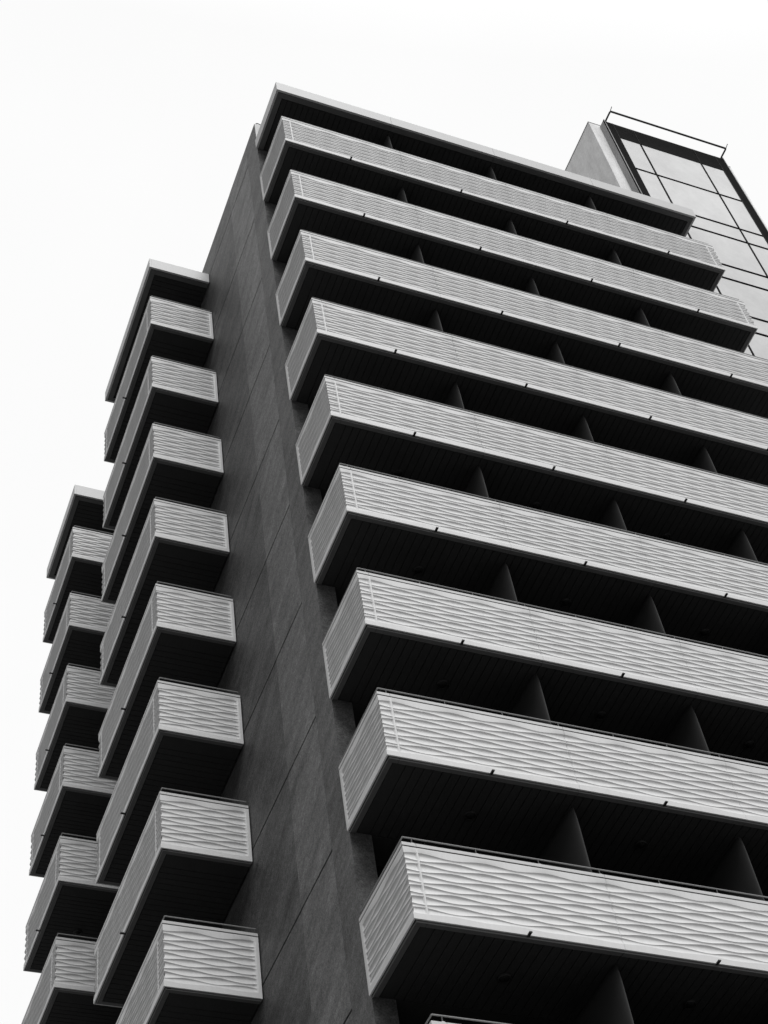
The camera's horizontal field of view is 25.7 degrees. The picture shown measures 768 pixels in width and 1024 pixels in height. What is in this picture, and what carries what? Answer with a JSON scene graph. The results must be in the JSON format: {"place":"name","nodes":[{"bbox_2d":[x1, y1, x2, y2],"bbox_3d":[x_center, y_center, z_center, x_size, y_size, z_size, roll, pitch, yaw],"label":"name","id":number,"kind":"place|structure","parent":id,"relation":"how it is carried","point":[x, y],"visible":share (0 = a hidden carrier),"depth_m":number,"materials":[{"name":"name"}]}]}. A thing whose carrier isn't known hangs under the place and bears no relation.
{"place":"outdoors","nodes":[
{"label":"outdoors","id":0,"kind":"place"},
{"bbox_2d":[0,0,767,1023],"label":"sky","id":1,"kind":"structure","parent":0,"point":[126,126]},
{"bbox_2d":[21,82,767,1023],"bbox_3d":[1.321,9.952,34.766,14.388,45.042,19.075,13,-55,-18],"label":"apartment building","id":2,"kind":"structure","parent":0,"point":[405,634],"depth_m":33.16,"materials":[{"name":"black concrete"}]},
{"label":"ground","id":3,"kind":"structure","parent":0,"visible":0},
{"bbox_2d":[565,106,767,359],"bbox_3d":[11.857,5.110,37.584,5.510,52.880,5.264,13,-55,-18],"label":"lift tower","id":4,"kind":"structure","parent":3,"relation":"on","point":[729,226],"depth_m":53.80,"materials":[{"name":"glass"}]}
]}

